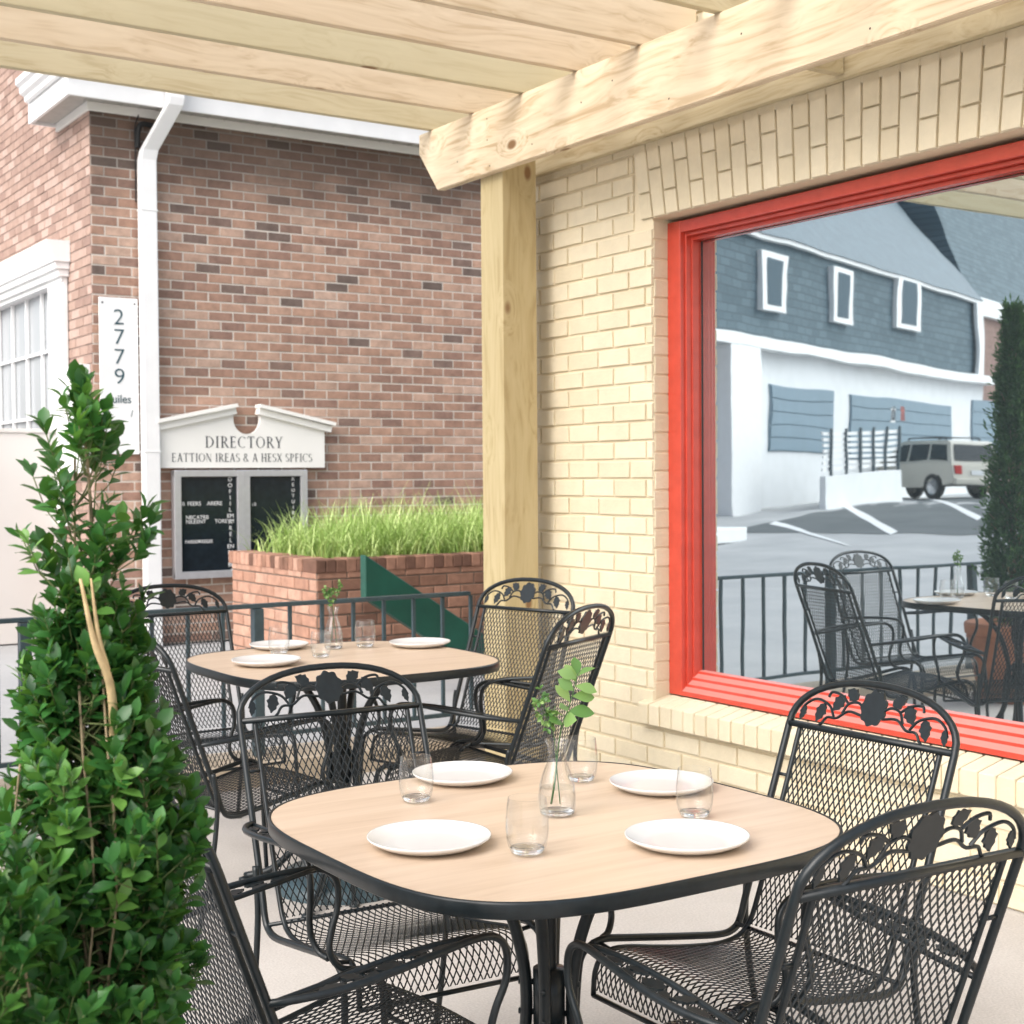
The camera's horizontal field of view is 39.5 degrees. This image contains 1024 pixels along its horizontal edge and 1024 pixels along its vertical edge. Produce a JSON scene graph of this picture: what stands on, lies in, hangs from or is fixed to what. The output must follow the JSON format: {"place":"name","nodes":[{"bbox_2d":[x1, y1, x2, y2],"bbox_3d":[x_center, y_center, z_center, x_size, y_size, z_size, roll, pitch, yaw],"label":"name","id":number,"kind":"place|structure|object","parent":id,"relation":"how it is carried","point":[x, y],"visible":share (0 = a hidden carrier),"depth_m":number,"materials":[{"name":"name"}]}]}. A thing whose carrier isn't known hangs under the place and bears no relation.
{"place":"outdoors","nodes":[
{"label":"outdoors","id":0,"kind":"place"},
{"bbox_2d":[0,68,482,645],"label":"brick building","id":1,"kind":"structure","parent":0,"point":[250,258],"depth_m":12.61,"materials":[{"name":"red brick"}]},
{"bbox_2d":[0,239,70,525],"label":"window","id":2,"kind":"structure","parent":1,"relation":"in","point":[33,281],"depth_m":13.10,"materials":[{"name":"white paint"}]},
{"bbox_2d":[98,297,138,453],"bbox_3d":[-3.247,-1.123,11.772,0.322,1.290,0.024,-1,2,-33],"label":"address sign","id":3,"kind":"object","parent":1,"relation":"attached to","point":[118,348],"visible":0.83,"depth_m":11.77,"materials":[{"name":"white paint"}]},
{"bbox_2d":[157,403,335,579],"bbox_3d":[-2.289,-0.190,12.358,1.652,1.491,0.120,-1,2,-33],"label":"directory sign","id":4,"kind":"object","parent":1,"relation":"attached to","point":[212,511],"visible":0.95,"depth_m":12.26,"materials":[{"name":"white paint"}]},
{"bbox_2d":[0,639,484,778],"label":"ground","id":5,"kind":"structure","parent":0,"point":[429,692],"depth_m":9.00,"materials":[{"name":"concrete"}]},
{"bbox_2d":[0,428,64,644],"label":"enclosure wall","id":6,"kind":"structure","parent":5,"relation":"on","point":[19,591],"depth_m":12.16,"materials":[{"name":"paint"}]},
{"bbox_2d":[0,726,484,807],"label":"kerb","id":7,"kind":"structure","parent":5,"relation":"on","point":[289,765],"depth_m":6.69,"materials":[{"name":"concrete"}]},
{"bbox_2d":[0,591,473,776],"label":"terrace railing","id":8,"kind":"object","parent":7,"relation":"on","point":[257,619],"visible":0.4,"depth_m":6.72,"materials":[{"name":"black metal"}]},
{"bbox_2d":[229,550,483,649],"bbox_3d":[0.189,0.685,11.331,4.617,0.860,1.616,-1,2,-33],"label":"brick planter","id":9,"kind":"object","parent":5,"relation":"on","point":[263,577],"visible":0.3,"depth_m":9.81,"materials":[{"name":"brick"}]},
{"bbox_2d":[360,555,483,676],"bbox_3d":[-0.194,0.937,9.348,1.750,1.375,0.070,-1,2,-33],"label":"slanted board","id":10,"kind":"object","parent":5,"relation":"on","point":[377,579],"visible":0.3,"depth_m":9.00,"materials":[{"name":"green paint"}]},
{"bbox_2d":[536,10,1023,912],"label":"cafe building","id":11,"kind":"structure","parent":5,"relation":"on","point":[780,408],"depth_m":5.49,"materials":[{"name":"beige brick"}]},
{"bbox_2d":[667,140,1023,760],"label":"window frame","id":12,"kind":"structure","parent":11,"relation":"in","point":[846,388],"depth_m":5.31,"materials":[{"name":"red paint"}]},
{"bbox_2d":[234,480,482,557],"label":"grass","id":13,"kind":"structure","parent":0,"point":[358,535],"depth_m":10.28,"materials":[{"name":"green plant"}]},
{"bbox_2d":[0,757,1023,1023],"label":"patio","id":14,"kind":"structure","parent":0,"point":[288,971],"depth_m":4.17,"materials":[{"name":"concrete"}]},
{"bbox_2d":[129,583,299,818],"bbox_3d":[-1.200,0.784,5.495,0.633,0.974,0.735,-1,2,-34],"label":"armchair","id":15,"kind":"object","parent":14,"relation":"on","point":[167,598],"visible":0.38,"depth_m":5.73,"materials":[{"name":"black metal"}]},
{"bbox_2d":[141,643,359,938],"bbox_3d":[-0.935,0.815,4.574,0.720,0.955,0.620,-2,2,-44],"label":"armchair","id":16,"kind":"object","parent":14,"relation":"on","point":[216,801],"visible":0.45,"depth_m":4.38,"materials":[{"name":"black metal"}]},
{"bbox_2d":[104,800,511,1023],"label":"armchair","id":17,"kind":"object","parent":14,"relation":"on","point":[221,895],"visible":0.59,"depth_m":2.35,"materials":[{"name":"black metal"}]},
{"bbox_2d":[186,641,499,916],"bbox_3d":[-0.581,0.892,4.885,0.944,0.780,0.944,-1,2,-33],"label":"patio table","id":18,"kind":"object","parent":14,"relation":"on","point":[414,665],"visible":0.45,"depth_m":4.80,"materials":[{"name":"brown wood"}]},
{"bbox_2d":[231,654,300,666],"bbox_3d":[-0.819,0.498,4.745,0.229,0.020,0.229,-1,2,-33],"label":"dinner plate","id":19,"kind":"object","parent":18,"relation":"on","point":[266,660],"visible":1,"depth_m":4.78,"materials":[{"name":"ceramic"}]},
{"bbox_2d":[249,640,307,649],"bbox_3d":[-0.850,0.487,5.193,0.213,0.019,0.213,-1,2,-33],"label":"dinner plate","id":20,"kind":"object","parent":18,"relation":"on","point":[277,644],"visible":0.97,"depth_m":5.23,"materials":[{"name":"ceramic"}]},
{"bbox_2d":[271,627,289,653],"bbox_3d":[-0.821,0.452,5.016,0.075,0.097,0.075,-1,2,-33],"label":"tumbler","id":21,"kind":"object","parent":18,"relation":"on","point":[279,652],"visible":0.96,"depth_m":5.00,"materials":[{"name":"clear glass"}]},
{"bbox_2d":[310,630,330,657],"bbox_3d":[-0.660,0.456,4.913,0.070,0.091,0.070,-1,2,-33],"label":"tumbler","id":22,"kind":"object","parent":18,"relation":"on","point":[320,655],"visible":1,"depth_m":4.90,"materials":[{"name":"clear glass"}]},
{"bbox_2d":[324,606,342,648],"bbox_3d":[-0.648,0.419,5.164,0.068,0.152,0.068,-1,2,-33],"label":"carafe vase","id":23,"kind":"object","parent":18,"relation":"on","point":[333,647],"visible":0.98,"depth_m":5.16,"materials":[{"name":"clear glass"}]},
{"bbox_2d":[322,580,342,642],"bbox_3d":[-0.652,0.359,5.161,0.079,0.232,0.057,0,2,18],"label":"foliage sprig","id":24,"kind":"object","parent":23,"relation":"in","point":[327,594],"visible":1,"depth_m":5.16,"materials":[{"name":"green plant"}]},
{"bbox_2d":[355,619,375,647],"bbox_3d":[-0.536,0.445,5.200,0.076,0.099,0.076,-1,2,-33],"label":"tumbler","id":25,"kind":"object","parent":18,"relation":"on","point":[365,645],"visible":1,"depth_m":5.18,"materials":[{"name":"clear glass"}]},
{"bbox_2d":[389,637,449,647],"bbox_3d":[-0.338,0.482,5.229,0.224,0.020,0.224,-1,2,-33],"label":"dinner plate","id":26,"kind":"object","parent":18,"relation":"on","point":[422,642],"visible":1,"depth_m":5.26,"materials":[{"name":"ceramic"}]},
{"bbox_2d":[236,662,535,1023],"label":"armchair","id":27,"kind":"object","parent":14,"relation":"on","point":[328,686],"visible":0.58,"depth_m":3.35,"materials":[{"name":"black metal"}]},
{"bbox_2d":[359,577,575,783],"bbox_3d":[-0.164,0.768,5.458,0.645,0.993,0.749,1,2,42],"label":"armchair","id":28,"kind":"object","parent":14,"relation":"on","point":[528,591],"visible":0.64,"depth_m":5.61,"materials":[{"name":"black metal"}]},
{"bbox_2d":[374,603,614,781],"bbox_3d":[-0.057,0.789,4.861,0.738,0.979,0.636,0,2,29],"label":"armchair","id":29,"kind":"object","parent":14,"relation":"on","point":[583,626],"visible":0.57,"depth_m":4.74,"materials":[{"name":"black metal"}]},
{"bbox_2d":[0,0,1023,762],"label":"pergola","id":30,"kind":"object","parent":14,"relation":"on","point":[506,102],"visible":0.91,"depth_m":5.80,"materials":[{"name":"brown wood"}]},
{"bbox_2d":[268,761,842,1023],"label":"patio table","id":31,"kind":"object","parent":14,"relation":"on","point":[589,862],"visible":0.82,"depth_m":2.70,"materials":[{"name":"brown wood"}]},
{"bbox_2d":[399,753,433,803],"bbox_3d":[-0.200,0.558,2.978,0.073,0.095,0.073,-1,2,-33],"label":"tumbler","id":32,"kind":"object","parent":31,"relation":"on","point":[415,798],"visible":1,"depth_m":2.97,"materials":[{"name":"clear glass"}]},
{"bbox_2d":[367,819,490,855],"bbox_3d":[-0.153,0.604,2.627,0.229,0.020,0.229,-1,2,-33],"label":"dinner plate","id":33,"kind":"object","parent":31,"relation":"on","point":[430,837],"visible":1,"depth_m":2.65,"materials":[{"name":"ceramic"}]},
{"bbox_2d":[412,761,511,785],"bbox_3d":[-0.111,0.590,3.194,0.224,0.020,0.224,-1,2,-33],"label":"dinner plate","id":34,"kind":"object","parent":31,"relation":"on","point":[461,773],"visible":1,"depth_m":3.22,"materials":[{"name":"ceramic"}]},
{"bbox_2d":[505,793,548,856],"bbox_3d":[0.027,0.563,2.562,0.079,0.102,0.079,-1,2,-33],"label":"tumbler","id":35,"kind":"object","parent":31,"relation":"on","point":[527,849],"visible":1,"depth_m":2.55,"materials":[{"name":"clear glass"}]},
{"bbox_2d":[538,737,575,816],"bbox_3d":[0.090,0.531,2.856,0.075,0.150,0.075,-1,2,-33],"label":"carafe vase","id":36,"kind":"object","parent":31,"relation":"on","point":[556,811],"visible":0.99,"depth_m":2.85,"materials":[{"name":"clear glass"}]},
{"bbox_2d":[531,657,596,803],"bbox_3d":[0.104,0.440,2.849,0.130,0.293,0.060,0,1,7],"label":"foliage sprig","id":37,"kind":"object","parent":36,"relation":"in","point":[567,673],"visible":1,"depth_m":2.85,"materials":[{"name":"green plant"}]},
{"bbox_2d":[564,735,597,782],"bbox_3d":[0.153,0.550,3.167,0.075,0.097,0.075,-1,2,-33],"label":"tumbler","id":38,"kind":"object","parent":31,"relation":"on","point":[581,778],"visible":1,"depth_m":3.15,"materials":[{"name":"clear glass"}]},
{"bbox_2d":[609,769,713,795],"bbox_3d":[0.323,0.590,3.084,0.224,0.020,0.224,-1,2,-33],"label":"dinner plate","id":39,"kind":"object","parent":31,"relation":"on","point":[656,782],"visible":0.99,"depth_m":3.11,"materials":[{"name":"ceramic"}]},
{"bbox_2d":[624,818,749,854],"bbox_3d":[0.322,0.601,2.620,0.229,0.020,0.229,-1,2,-33],"label":"dinner plate","id":40,"kind":"object","parent":31,"relation":"on","point":[682,836],"visible":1,"depth_m":2.64,"materials":[{"name":"ceramic"}]},
{"bbox_2d":[676,771,713,818],"bbox_3d":[0.362,0.557,2.828,0.075,0.097,0.075,-1,2,-33],"label":"tumbler","id":41,"kind":"object","parent":31,"relation":"on","point":[696,813],"visible":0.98,"depth_m":2.82,"materials":[{"name":"clear glass"}]},
{"bbox_2d":[578,680,959,1023],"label":"armchair","id":42,"kind":"object","parent":14,"relation":"on","point":[874,710],"visible":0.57,"depth_m":3.03,"materials":[{"name":"black metal"}]},
{"bbox_2d":[564,797,1023,1023],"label":"armchair","id":43,"kind":"object","parent":14,"relation":"on","point":[926,834],"visible":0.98,"depth_m":2.14,"materials":[{"name":"black metal"}]},
{"bbox_3d":[-0.538,1.131,1.670,0.320,0.462,0.720,0,1,17],"label":"planter trough","id":44,"kind":"object","parent":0,"visible":0},
{"bbox_2d":[0,832,113,1023],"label":"potted shrub","id":45,"kind":"object","parent":44,"relation":"in","point":[25,931],"visible":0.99,"depth_m":1.55,"materials":[{"name":"green plant"}]},
{"bbox_2d":[0,359,216,1023],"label":"potted shrub","id":46,"kind":"object","parent":44,"relation":"in","point":[119,889],"visible":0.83,"depth_m":1.71,"materials":[{"name":"green plant"}]}
]}

